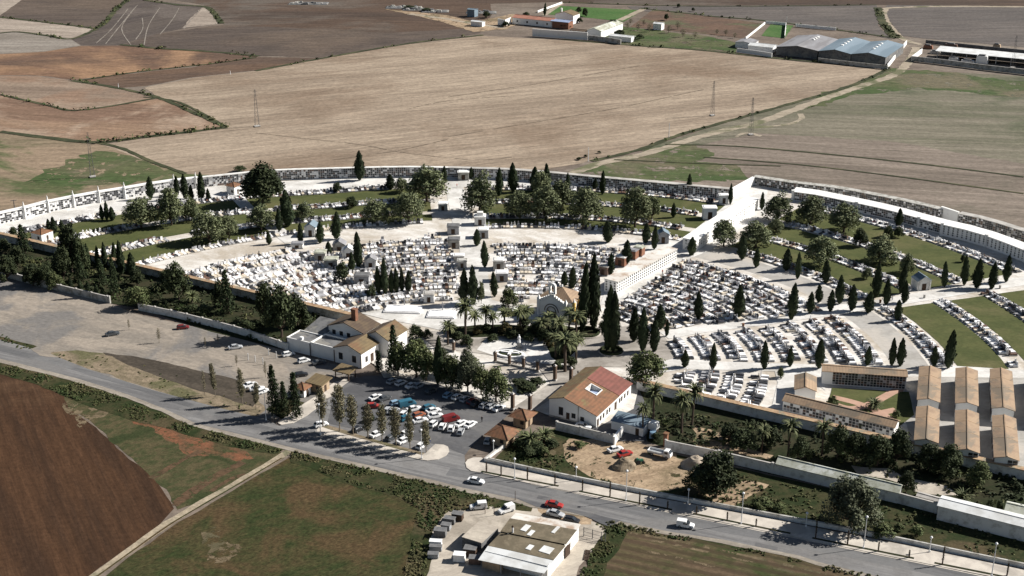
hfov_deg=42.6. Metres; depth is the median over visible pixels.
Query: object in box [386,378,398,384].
parked car
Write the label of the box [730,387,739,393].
grave
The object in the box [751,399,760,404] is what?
grave
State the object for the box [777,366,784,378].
broadleaf tree
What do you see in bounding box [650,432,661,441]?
shrub
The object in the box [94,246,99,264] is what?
cypress tree
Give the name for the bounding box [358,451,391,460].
road patch
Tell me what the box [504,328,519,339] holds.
shrub
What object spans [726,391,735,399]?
grave
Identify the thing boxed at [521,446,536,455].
shrub
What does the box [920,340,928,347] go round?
grave
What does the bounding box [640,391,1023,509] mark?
garden ground
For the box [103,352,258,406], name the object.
dark soil
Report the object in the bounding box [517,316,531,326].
shrub
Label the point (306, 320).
shrub
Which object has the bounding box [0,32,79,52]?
field
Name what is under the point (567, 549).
door
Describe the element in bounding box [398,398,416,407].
parked van
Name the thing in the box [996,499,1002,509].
shrub
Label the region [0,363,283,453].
verge
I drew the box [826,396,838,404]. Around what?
shrub
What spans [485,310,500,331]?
palm tree
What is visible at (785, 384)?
avenue
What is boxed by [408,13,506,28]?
track
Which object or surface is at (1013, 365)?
grave
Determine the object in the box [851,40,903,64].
warehouse
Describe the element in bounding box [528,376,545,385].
shrub
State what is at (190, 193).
cypress tree
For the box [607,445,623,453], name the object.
parked car
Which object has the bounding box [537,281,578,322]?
chapel
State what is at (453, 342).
gate pillar
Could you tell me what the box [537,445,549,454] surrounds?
shrub
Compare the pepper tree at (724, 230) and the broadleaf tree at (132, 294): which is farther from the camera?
the pepper tree at (724, 230)
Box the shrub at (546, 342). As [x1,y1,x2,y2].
[543,336,553,347]
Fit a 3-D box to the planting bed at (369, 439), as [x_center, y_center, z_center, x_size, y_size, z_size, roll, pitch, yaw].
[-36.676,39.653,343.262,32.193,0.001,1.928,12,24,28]
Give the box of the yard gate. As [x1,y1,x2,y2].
[583,527,605,540]
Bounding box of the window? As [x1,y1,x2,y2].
[559,407,562,415]
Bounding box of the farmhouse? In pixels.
[555,8,579,23]
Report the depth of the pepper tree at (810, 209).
502.76 m
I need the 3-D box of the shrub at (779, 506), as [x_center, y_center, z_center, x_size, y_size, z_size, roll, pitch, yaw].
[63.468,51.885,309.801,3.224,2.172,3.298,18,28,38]
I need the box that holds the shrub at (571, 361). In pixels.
[566,356,577,367]
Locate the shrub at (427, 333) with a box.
[424,328,432,337]
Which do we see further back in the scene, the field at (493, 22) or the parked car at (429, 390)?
the field at (493, 22)
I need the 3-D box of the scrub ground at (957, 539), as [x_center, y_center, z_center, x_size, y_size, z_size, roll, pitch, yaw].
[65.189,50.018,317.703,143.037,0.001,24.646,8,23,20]
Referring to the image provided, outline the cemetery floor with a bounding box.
[26,179,1023,439]
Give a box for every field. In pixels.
[0,0,20,14]
[0,0,121,27]
[0,18,90,37]
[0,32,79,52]
[0,46,257,79]
[0,76,150,109]
[0,96,220,140]
[0,133,206,210]
[0,374,173,575]
[19,151,169,191]
[64,397,283,509]
[72,0,221,44]
[82,57,315,87]
[101,36,882,174]
[106,457,418,575]
[120,25,479,56]
[177,0,491,32]
[183,7,217,27]
[386,9,515,31]
[486,0,1023,5]
[549,6,636,21]
[563,133,1023,227]
[582,145,748,181]
[604,529,854,575]
[606,26,736,52]
[628,5,890,38]
[631,10,762,37]
[642,70,1023,163]
[762,24,792,37]
[804,68,1023,109]
[885,5,1023,46]
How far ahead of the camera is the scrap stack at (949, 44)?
830.61 m
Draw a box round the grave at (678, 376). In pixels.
[674,372,683,379]
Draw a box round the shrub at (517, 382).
[509,378,528,390]
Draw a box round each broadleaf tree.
[0,254,17,281]
[8,245,26,268]
[21,263,42,285]
[37,264,51,284]
[46,271,64,289]
[51,246,71,278]
[56,222,84,271]
[70,234,89,269]
[122,286,153,307]
[129,267,144,285]
[158,268,169,289]
[163,260,192,300]
[211,280,226,305]
[238,160,285,203]
[254,281,269,317]
[262,282,297,336]
[289,292,307,325]
[332,182,341,191]
[345,196,357,208]
[385,341,407,375]
[400,340,431,377]
[413,338,426,353]
[413,347,433,380]
[440,354,463,388]
[455,344,477,391]
[470,364,489,394]
[481,366,512,402]
[482,11,489,17]
[500,285,518,308]
[501,21,509,26]
[582,8,587,16]
[614,29,623,33]
[626,349,668,386]
[682,463,712,492]
[692,449,739,498]
[720,422,738,440]
[729,427,759,451]
[763,426,782,449]
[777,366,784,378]
[787,436,812,460]
[820,472,883,534]
[822,423,852,457]
[845,432,867,463]
[852,227,868,246]
[862,433,893,468]
[883,225,892,237]
[885,427,913,463]
[894,226,904,236]
[897,470,917,493]
[917,442,940,474]
[936,442,963,477]
[965,461,992,487]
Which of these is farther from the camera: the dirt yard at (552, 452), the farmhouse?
the farmhouse
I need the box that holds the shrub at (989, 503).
[986,500,993,506]
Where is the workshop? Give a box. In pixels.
[478,513,580,575]
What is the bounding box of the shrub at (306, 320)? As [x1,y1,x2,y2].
[299,312,313,326]
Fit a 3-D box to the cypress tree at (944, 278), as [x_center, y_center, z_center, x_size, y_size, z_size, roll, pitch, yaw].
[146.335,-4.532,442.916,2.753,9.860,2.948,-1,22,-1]
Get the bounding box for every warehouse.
[776,34,837,58]
[818,37,869,60]
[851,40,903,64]
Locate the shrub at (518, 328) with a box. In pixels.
[513,324,524,335]
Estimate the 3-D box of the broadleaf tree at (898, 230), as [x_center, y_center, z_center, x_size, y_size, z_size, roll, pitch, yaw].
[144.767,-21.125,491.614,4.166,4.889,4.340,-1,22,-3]
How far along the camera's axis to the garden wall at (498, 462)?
330.86 m
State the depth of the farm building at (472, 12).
933.70 m
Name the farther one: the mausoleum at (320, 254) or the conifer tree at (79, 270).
the mausoleum at (320, 254)
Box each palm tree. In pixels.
[150,281,161,290]
[183,290,198,302]
[439,319,456,344]
[453,295,475,334]
[467,310,482,326]
[478,303,492,322]
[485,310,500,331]
[497,306,513,322]
[509,304,529,324]
[515,430,529,444]
[516,304,534,327]
[519,427,541,447]
[531,315,551,333]
[536,427,554,442]
[540,311,555,330]
[545,329,562,357]
[546,314,568,332]
[549,330,579,371]
[560,306,576,328]
[567,308,586,332]
[570,330,586,359]
[635,401,651,426]
[643,381,666,419]
[670,389,693,432]
[683,381,706,425]
[754,422,770,451]
[779,418,801,456]
[812,418,833,455]
[866,396,883,410]
[949,487,974,501]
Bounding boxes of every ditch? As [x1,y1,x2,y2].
[0,17,87,27]
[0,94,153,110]
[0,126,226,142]
[1,29,97,38]
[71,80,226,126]
[83,57,256,79]
[95,142,185,173]
[96,0,128,28]
[120,44,259,55]
[144,0,224,23]
[147,97,225,126]
[255,35,481,70]
[563,2,835,5]
[563,39,890,68]
[591,69,890,161]
[614,159,780,165]
[640,8,702,14]
[666,144,1023,176]
[704,15,892,37]
[706,157,1023,193]
[874,7,900,37]
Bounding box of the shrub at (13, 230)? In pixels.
[8,227,17,235]
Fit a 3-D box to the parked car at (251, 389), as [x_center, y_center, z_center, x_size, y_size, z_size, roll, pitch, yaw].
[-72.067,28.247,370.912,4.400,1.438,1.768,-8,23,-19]
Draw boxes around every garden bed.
[449,324,539,337]
[543,322,582,362]
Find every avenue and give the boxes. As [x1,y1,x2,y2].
[225,191,297,243]
[362,300,511,329]
[423,326,674,410]
[446,177,490,299]
[477,338,563,364]
[600,185,767,303]
[649,358,1023,377]
[660,277,1023,338]
[772,370,824,407]
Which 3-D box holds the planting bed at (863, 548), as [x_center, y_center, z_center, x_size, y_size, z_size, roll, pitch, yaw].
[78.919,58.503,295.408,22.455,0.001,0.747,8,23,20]
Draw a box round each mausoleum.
[290,241,303,248]
[304,219,317,236]
[313,249,326,261]
[323,256,338,267]
[332,237,346,250]
[341,243,353,258]
[353,272,369,283]
[364,253,377,267]
[423,291,434,302]
[438,201,447,210]
[447,223,459,234]
[447,236,459,248]
[453,253,464,261]
[457,169,468,179]
[457,258,466,268]
[474,211,485,225]
[478,227,488,238]
[492,257,504,270]
[495,269,507,281]
[598,263,609,275]
[614,253,628,267]
[630,247,639,259]
[633,244,645,256]
[657,227,669,243]
[701,205,717,219]
[718,193,728,203]
[911,271,931,290]
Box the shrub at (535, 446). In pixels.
[527,440,545,451]
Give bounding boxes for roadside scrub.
[0,334,877,575]
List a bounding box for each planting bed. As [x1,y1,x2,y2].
[322,425,423,454]
[481,471,558,486]
[579,491,671,509]
[693,513,790,533]
[812,537,913,558]
[934,562,1002,575]
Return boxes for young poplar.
[208,363,216,396]
[236,367,244,404]
[252,382,259,403]
[313,387,327,426]
[330,383,345,430]
[344,394,357,433]
[360,403,372,437]
[376,402,387,441]
[387,407,401,444]
[403,412,414,448]
[418,420,430,451]
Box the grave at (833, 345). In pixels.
[827,341,836,347]
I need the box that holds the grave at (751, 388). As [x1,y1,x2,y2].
[747,384,756,390]
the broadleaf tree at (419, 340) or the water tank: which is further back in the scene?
the broadleaf tree at (419, 340)
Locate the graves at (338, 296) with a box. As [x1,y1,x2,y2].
[4,183,1023,339]
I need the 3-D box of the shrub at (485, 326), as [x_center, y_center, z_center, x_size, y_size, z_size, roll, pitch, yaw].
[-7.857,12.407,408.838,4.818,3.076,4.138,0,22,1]
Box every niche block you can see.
[604,246,676,292]
[683,196,758,250]
[782,393,900,435]
[821,364,907,388]
[913,405,939,453]
[917,365,940,408]
[954,366,978,415]
[954,409,979,465]
[989,367,1015,421]
[991,414,1019,464]
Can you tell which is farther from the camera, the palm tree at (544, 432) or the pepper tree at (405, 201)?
the pepper tree at (405, 201)
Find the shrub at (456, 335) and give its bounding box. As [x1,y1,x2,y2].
[451,331,461,340]
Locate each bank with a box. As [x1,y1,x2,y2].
[0,337,36,347]
[51,350,264,416]
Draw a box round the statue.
[516,335,521,348]
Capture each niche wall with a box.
[0,173,196,224]
[197,166,448,186]
[448,166,729,198]
[753,175,942,217]
[791,187,946,232]
[939,220,1023,262]
[958,212,1023,241]
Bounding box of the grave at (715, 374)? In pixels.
[711,371,719,376]
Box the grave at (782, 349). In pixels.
[777,345,786,351]
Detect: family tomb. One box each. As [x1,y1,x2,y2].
[383,297,422,313]
[426,302,456,318]
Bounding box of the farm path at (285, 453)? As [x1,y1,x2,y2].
[89,450,290,575]
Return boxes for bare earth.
[62,401,108,427]
[133,421,252,460]
[201,527,241,562]
[537,508,591,524]
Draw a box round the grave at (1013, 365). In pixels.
[1008,361,1017,366]
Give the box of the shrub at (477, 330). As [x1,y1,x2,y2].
[472,325,482,333]
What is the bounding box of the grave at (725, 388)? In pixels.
[721,385,730,390]
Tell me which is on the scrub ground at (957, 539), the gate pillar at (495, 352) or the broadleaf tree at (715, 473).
the broadleaf tree at (715, 473)
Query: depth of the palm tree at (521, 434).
340.67 m
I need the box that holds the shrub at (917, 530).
[910,524,922,535]
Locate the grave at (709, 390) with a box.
[704,385,713,392]
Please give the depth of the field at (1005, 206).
576.82 m
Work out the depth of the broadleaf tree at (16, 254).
458.89 m
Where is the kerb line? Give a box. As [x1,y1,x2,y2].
[532,484,982,575]
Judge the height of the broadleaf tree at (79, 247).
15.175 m
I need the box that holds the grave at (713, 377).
[710,374,718,379]
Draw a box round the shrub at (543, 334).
[535,328,549,341]
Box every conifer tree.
[15,224,34,252]
[74,255,88,281]
[94,259,107,285]
[108,254,118,293]
[218,269,236,313]
[266,364,282,415]
[279,381,290,414]
[286,372,302,418]
[372,350,383,372]
[388,324,401,373]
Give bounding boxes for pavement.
[278,378,348,424]
[314,427,448,460]
[398,375,510,408]
[465,457,1023,575]
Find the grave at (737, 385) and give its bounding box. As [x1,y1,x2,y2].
[733,379,742,387]
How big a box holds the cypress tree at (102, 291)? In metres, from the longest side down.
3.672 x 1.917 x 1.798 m
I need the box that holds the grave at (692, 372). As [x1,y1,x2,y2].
[687,368,695,374]
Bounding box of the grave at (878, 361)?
[874,356,882,363]
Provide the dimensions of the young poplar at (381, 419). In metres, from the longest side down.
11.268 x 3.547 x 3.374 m
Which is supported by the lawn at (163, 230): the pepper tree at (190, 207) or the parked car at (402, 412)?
the pepper tree at (190, 207)
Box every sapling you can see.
[201,371,205,394]
[263,361,266,376]
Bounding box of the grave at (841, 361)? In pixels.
[837,358,846,363]
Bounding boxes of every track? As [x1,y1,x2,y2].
[148,450,200,478]
[171,461,245,505]
[209,473,244,491]
[263,133,507,159]
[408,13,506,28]
[449,65,639,96]
[453,89,702,135]
[542,3,563,14]
[568,47,920,173]
[617,9,645,20]
[630,532,825,574]
[644,550,720,568]
[648,539,794,573]
[735,132,761,136]
[748,114,804,128]
[882,6,1023,44]
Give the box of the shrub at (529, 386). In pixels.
[517,381,537,393]
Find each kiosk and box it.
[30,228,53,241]
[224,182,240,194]
[297,381,312,397]
[305,373,332,392]
[484,423,521,447]
[508,407,537,428]
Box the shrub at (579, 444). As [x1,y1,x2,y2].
[574,440,585,447]
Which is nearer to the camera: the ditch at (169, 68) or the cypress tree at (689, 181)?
the cypress tree at (689, 181)
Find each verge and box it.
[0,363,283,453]
[97,458,281,575]
[290,451,531,575]
[584,520,857,575]
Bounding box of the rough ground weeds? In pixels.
[59,354,1023,560]
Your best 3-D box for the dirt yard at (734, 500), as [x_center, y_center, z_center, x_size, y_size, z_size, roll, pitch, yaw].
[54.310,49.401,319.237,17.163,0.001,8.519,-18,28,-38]
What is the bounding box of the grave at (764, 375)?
[760,373,768,377]
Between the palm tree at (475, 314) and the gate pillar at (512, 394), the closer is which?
the gate pillar at (512, 394)
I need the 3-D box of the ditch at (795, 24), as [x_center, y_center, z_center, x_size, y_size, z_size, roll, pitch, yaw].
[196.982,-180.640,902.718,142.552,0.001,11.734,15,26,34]
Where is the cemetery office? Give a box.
[286,307,407,368]
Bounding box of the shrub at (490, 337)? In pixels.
[487,333,498,341]
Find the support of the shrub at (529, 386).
on the cemetery floor
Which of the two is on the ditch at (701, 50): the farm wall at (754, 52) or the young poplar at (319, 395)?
the farm wall at (754, 52)
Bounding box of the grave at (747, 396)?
[743,393,752,398]
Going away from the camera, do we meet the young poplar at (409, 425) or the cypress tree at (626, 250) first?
the young poplar at (409, 425)
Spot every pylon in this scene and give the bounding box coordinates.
[84,135,95,177]
[254,91,260,126]
[709,81,714,115]
[748,98,753,134]
[1010,35,1017,67]
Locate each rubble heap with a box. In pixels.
[288,1,328,4]
[385,5,417,8]
[402,6,423,9]
[421,8,448,12]
[466,10,496,13]
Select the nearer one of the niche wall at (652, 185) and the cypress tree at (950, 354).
the cypress tree at (950, 354)
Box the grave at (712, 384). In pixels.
[707,379,716,387]
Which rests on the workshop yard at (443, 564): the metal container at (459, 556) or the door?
the metal container at (459, 556)
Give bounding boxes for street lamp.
[740,492,744,523]
[862,516,867,547]
[990,542,997,575]
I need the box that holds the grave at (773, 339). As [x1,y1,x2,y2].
[769,334,777,341]
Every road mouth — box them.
[31,345,58,357]
[518,498,619,525]
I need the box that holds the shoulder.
[0,359,874,575]
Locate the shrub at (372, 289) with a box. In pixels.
[366,284,375,295]
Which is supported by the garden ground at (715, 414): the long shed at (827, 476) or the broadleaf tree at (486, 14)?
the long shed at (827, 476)
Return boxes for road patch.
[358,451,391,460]
[537,495,551,499]
[755,543,777,549]
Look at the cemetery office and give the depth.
393.52 m
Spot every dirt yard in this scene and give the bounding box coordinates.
[540,448,561,463]
[563,439,691,490]
[688,425,728,443]
[695,442,772,459]
[706,481,767,504]
[851,465,956,494]
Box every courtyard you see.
[551,390,646,440]
[904,376,1023,466]
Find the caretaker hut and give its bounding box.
[794,372,816,399]
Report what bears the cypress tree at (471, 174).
on the cemetery floor
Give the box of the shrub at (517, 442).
[511,437,525,447]
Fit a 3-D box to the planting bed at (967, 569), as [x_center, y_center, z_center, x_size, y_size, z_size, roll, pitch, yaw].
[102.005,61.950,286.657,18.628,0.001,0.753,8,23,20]
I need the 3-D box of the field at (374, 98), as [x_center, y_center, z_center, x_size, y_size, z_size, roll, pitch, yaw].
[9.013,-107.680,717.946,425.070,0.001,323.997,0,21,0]
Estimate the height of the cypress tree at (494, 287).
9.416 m
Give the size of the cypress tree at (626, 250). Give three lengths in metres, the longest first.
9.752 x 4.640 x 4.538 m
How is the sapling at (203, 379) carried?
on the gravel lot
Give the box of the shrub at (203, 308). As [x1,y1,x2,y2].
[198,304,211,316]
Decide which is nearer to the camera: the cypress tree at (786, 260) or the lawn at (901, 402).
the lawn at (901, 402)
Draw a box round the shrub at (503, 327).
[497,320,511,332]
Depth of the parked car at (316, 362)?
386.70 m
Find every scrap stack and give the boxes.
[923,44,932,48]
[930,49,940,53]
[945,42,957,46]
[948,56,958,60]
[961,58,974,62]
[975,54,988,63]
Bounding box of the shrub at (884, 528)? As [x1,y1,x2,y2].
[872,522,895,539]
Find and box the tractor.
[634,458,644,464]
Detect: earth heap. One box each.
[611,457,636,472]
[681,455,702,470]
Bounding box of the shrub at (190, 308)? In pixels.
[184,304,197,313]
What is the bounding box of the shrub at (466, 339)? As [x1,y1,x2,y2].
[459,334,472,346]
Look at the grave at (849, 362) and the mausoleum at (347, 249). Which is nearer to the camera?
the grave at (849, 362)
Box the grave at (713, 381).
[709,375,717,383]
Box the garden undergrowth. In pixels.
[0,255,1023,502]
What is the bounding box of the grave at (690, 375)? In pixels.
[686,370,694,377]
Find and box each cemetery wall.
[0,232,350,318]
[636,378,1023,479]
[733,176,754,196]
[941,206,959,221]
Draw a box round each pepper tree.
[121,196,160,227]
[154,186,183,225]
[181,194,200,219]
[190,210,226,244]
[221,215,238,237]
[245,202,274,230]
[294,200,314,220]
[359,197,392,224]
[389,192,424,222]
[393,177,408,193]
[405,164,450,201]
[459,169,498,213]
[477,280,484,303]
[503,189,532,219]
[527,184,564,221]
[531,170,550,189]
[550,178,576,207]
[567,186,603,224]
[619,186,652,226]
[648,194,660,218]
[711,219,737,247]
[738,220,773,249]
[761,190,793,223]
[767,218,783,233]
[794,194,828,224]
[804,235,839,268]
[828,201,861,232]
[861,267,871,278]
[864,233,898,264]
[899,253,915,272]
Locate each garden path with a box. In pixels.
[833,395,892,417]
[839,389,904,409]
[871,408,895,414]
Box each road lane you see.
[0,347,333,448]
[446,468,977,575]
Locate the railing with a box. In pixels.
[497,358,535,370]
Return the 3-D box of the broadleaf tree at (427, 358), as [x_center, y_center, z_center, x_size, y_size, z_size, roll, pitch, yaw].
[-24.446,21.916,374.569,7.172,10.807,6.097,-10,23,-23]
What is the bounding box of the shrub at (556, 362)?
[551,360,563,368]
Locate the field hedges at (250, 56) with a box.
[1,0,901,160]
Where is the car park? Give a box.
[328,376,510,454]
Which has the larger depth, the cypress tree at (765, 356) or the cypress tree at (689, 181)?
the cypress tree at (689, 181)
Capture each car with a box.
[105,330,119,336]
[176,324,188,329]
[228,343,242,349]
[243,381,256,388]
[249,385,264,391]
[258,387,268,394]
[282,350,294,356]
[295,371,307,377]
[297,357,310,363]
[311,359,326,365]
[313,420,328,427]
[351,425,363,432]
[366,402,378,408]
[368,393,381,400]
[369,430,383,438]
[376,394,391,401]
[384,406,390,413]
[384,433,398,441]
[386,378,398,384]
[389,399,397,406]
[394,379,406,386]
[396,436,407,444]
[399,410,408,415]
[400,414,412,421]
[405,382,416,388]
[406,405,421,410]
[412,411,425,417]
[412,416,428,423]
[413,382,425,388]
[415,441,423,449]
[422,403,435,409]
[425,387,437,394]
[425,407,440,413]
[427,412,442,419]
[428,420,439,427]
[438,423,446,429]
[442,391,453,398]
[447,424,454,431]
[451,393,463,400]
[454,419,466,427]
[456,428,464,435]
[459,395,471,402]
[463,420,476,428]
[466,398,477,404]
[467,476,484,484]
[470,400,480,407]
[478,402,488,408]
[483,437,490,444]
[485,402,496,409]
[492,404,505,412]
[545,499,563,508]
[546,508,564,518]
[563,514,579,523]
[575,421,591,428]
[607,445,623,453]
[616,449,632,457]
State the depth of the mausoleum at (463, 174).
559.95 m
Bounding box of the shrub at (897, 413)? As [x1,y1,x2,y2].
[892,409,900,417]
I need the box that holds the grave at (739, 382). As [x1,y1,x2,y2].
[735,377,743,384]
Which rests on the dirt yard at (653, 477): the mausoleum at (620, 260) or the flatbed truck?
the flatbed truck
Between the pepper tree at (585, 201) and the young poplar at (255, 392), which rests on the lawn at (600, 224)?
the pepper tree at (585, 201)
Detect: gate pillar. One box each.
[451,340,455,351]
[493,350,497,362]
[507,354,511,365]
[510,392,514,409]
[521,357,525,368]
[527,394,532,410]
[535,360,539,371]
[552,364,557,380]
[569,367,573,379]
[663,431,669,445]
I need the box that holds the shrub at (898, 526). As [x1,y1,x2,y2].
[894,522,904,530]
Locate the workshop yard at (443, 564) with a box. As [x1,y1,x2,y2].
[427,506,605,575]
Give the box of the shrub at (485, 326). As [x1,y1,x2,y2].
[479,323,493,332]
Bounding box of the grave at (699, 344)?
[695,340,703,346]
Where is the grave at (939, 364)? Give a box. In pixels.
[935,360,943,366]
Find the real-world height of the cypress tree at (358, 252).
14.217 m
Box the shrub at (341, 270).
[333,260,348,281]
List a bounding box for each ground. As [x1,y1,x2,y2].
[0,0,1023,575]
[0,243,328,349]
[495,428,1023,562]
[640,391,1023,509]
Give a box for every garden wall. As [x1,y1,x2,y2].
[0,272,110,302]
[138,303,288,350]
[484,444,504,457]
[484,458,511,467]
[488,457,1023,568]
[556,420,614,443]
[664,439,937,513]
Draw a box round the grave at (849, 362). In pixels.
[847,358,856,364]
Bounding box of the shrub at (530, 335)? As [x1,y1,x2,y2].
[522,332,533,342]
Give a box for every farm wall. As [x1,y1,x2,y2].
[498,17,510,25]
[532,29,587,39]
[537,2,561,12]
[588,35,620,44]
[737,48,771,56]
[745,22,764,37]
[765,21,785,24]
[795,24,835,29]
[818,58,887,68]
[887,40,906,68]
[911,49,922,58]
[911,56,1023,74]
[925,40,1023,52]
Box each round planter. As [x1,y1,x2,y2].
[572,326,600,338]
[599,345,623,356]
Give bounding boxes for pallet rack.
[583,550,590,560]
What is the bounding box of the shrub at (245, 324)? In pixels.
[237,320,254,328]
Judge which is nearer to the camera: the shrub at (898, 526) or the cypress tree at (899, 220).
the shrub at (898, 526)
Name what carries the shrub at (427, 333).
on the cemetery floor
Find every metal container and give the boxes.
[427,551,438,558]
[429,538,441,544]
[429,544,442,551]
[433,526,446,537]
[440,521,451,530]
[443,515,455,524]
[451,510,463,521]
[453,551,465,562]
[463,544,477,556]
[468,554,480,564]
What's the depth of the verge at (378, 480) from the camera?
318.96 m
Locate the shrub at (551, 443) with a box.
[544,438,559,448]
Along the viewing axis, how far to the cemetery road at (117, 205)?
539.47 m
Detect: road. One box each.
[0,177,445,231]
[0,340,983,575]
[152,225,426,268]
[462,178,743,199]
[481,229,651,247]
[695,250,927,370]
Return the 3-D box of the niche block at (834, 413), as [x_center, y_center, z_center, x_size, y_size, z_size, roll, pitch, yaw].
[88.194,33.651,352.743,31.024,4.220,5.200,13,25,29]
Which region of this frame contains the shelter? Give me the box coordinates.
[332,363,357,380]
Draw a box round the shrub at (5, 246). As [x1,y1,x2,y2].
[0,238,11,252]
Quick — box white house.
[548,366,632,426]
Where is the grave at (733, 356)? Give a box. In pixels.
[728,353,737,357]
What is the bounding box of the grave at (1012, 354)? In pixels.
[1008,350,1017,355]
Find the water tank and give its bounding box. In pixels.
[648,419,659,432]
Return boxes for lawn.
[19,188,429,238]
[56,202,430,250]
[107,214,431,261]
[267,401,303,418]
[480,190,724,212]
[481,204,705,227]
[486,218,689,237]
[502,308,534,316]
[733,238,898,297]
[764,225,951,287]
[779,208,1002,280]
[830,388,913,425]
[902,303,1008,368]
[949,296,1023,359]
[999,290,1023,307]
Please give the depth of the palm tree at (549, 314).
407.84 m
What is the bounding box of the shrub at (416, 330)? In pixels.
[407,325,424,340]
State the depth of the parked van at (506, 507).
309.46 m
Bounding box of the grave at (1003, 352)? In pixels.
[998,347,1007,354]
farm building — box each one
[467,8,477,16]
[471,20,485,26]
[512,14,555,27]
[551,19,572,28]
[569,28,586,31]
[587,20,622,36]
[608,33,634,41]
[653,22,663,29]
[735,38,758,47]
[748,42,777,52]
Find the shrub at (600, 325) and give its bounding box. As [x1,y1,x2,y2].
[597,320,603,331]
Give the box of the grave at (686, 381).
[683,376,691,384]
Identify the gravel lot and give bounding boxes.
[0,278,357,418]
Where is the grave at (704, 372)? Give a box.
[701,367,709,374]
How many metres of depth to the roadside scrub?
318.45 m
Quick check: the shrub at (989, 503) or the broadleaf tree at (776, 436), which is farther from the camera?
the broadleaf tree at (776, 436)
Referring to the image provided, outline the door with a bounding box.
[565,543,569,557]
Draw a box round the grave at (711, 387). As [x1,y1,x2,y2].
[706,381,714,389]
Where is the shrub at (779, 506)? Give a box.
[773,502,786,513]
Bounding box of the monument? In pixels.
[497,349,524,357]
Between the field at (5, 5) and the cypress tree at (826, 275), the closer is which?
the cypress tree at (826, 275)
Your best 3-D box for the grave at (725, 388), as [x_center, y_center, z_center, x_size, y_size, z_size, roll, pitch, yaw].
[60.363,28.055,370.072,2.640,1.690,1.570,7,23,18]
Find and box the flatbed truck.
[647,447,672,459]
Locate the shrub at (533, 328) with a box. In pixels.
[527,323,539,332]
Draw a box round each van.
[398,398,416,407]
[441,412,459,422]
[469,500,486,510]
[498,501,514,514]
[676,517,694,529]
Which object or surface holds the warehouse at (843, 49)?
on the ground at (478, 448)
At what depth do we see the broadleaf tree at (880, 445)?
327.46 m
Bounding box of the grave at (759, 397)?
[754,392,763,399]
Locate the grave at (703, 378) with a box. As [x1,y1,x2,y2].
[699,375,707,380]
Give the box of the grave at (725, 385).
[722,381,731,387]
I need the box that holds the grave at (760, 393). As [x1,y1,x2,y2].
[756,389,765,396]
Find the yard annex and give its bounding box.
[462,521,498,552]
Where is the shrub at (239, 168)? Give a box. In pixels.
[233,165,246,171]
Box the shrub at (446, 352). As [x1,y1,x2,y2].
[442,347,448,356]
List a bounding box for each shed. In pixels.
[610,410,650,436]
[775,455,902,502]
[916,491,939,501]
[936,46,1023,64]
[936,495,1023,541]
[1004,501,1023,514]
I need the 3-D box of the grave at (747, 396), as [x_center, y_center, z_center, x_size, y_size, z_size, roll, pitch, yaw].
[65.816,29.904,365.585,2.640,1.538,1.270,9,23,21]
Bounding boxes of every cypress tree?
[45,219,49,229]
[49,216,57,233]
[67,277,73,286]
[77,279,82,289]
[85,243,90,265]
[85,281,89,290]
[93,284,98,292]
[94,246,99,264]
[98,204,104,219]
[100,287,105,294]
[101,242,107,266]
[103,201,108,219]
[107,206,115,220]
[110,242,115,257]
[115,240,124,274]
[125,252,136,275]
[145,176,154,198]
[173,176,179,193]
[179,174,188,198]
[188,184,193,198]
[196,172,205,197]
[205,188,210,199]
[265,232,272,244]
[274,208,283,231]
[279,189,297,226]
[296,223,303,240]
[314,221,324,242]
[325,241,331,253]
[329,211,341,238]
[347,252,355,271]
[353,150,364,180]
[353,232,363,266]
[374,266,381,292]
[380,257,389,293]
[384,174,394,189]
[388,270,393,292]
[393,267,399,292]
[399,267,404,291]
[404,271,411,290]
[431,335,444,384]
[441,166,447,183]
[457,268,467,298]
[467,265,478,304]
[469,167,473,178]
[472,229,481,245]
[480,240,489,266]
[489,272,498,296]
[494,167,503,195]
[507,162,518,191]
[529,167,537,190]
[543,2,546,15]
[544,163,551,185]
[560,271,568,285]
[565,173,571,185]
[567,266,577,287]
[576,262,592,331]
[589,252,601,328]
[591,179,598,188]
[599,170,606,194]
[601,285,613,350]
[602,220,614,242]
[607,253,614,274]
[607,290,620,351]
[621,239,632,263]
[626,307,639,341]
[636,307,649,351]
[641,223,651,242]
[648,317,660,351]
[651,225,659,248]
[653,305,666,328]
[664,319,669,335]
[670,203,677,217]
[680,350,689,366]
[686,174,691,184]
[686,237,696,255]
[693,291,704,319]
[709,342,717,369]
[728,183,732,204]
[731,285,745,316]
[736,235,747,259]
[752,248,760,266]
[759,192,765,209]
[759,340,769,368]
[780,248,792,270]
[786,346,794,365]
[787,282,799,318]
[794,252,801,278]
[806,292,815,312]
[813,339,825,368]
[814,284,823,302]
[820,260,830,283]
[827,290,835,310]
[835,275,846,303]
[846,284,857,310]
[861,291,875,312]
[864,346,872,364]
[870,262,883,297]
[882,278,891,304]
[888,338,897,365]
[893,299,903,319]
[894,208,903,225]
[896,337,906,365]
[898,263,907,292]
[900,281,909,302]
[930,346,939,366]
[940,261,948,286]
[943,329,957,368]
[959,255,969,284]
[970,258,983,288]
[987,261,998,288]
[1002,255,1012,281]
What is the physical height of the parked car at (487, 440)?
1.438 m
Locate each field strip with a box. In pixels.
[96,9,127,42]
[105,9,133,43]
[121,5,137,44]
[143,7,159,44]
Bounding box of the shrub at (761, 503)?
[751,495,773,510]
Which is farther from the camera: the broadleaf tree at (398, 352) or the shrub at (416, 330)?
the shrub at (416, 330)

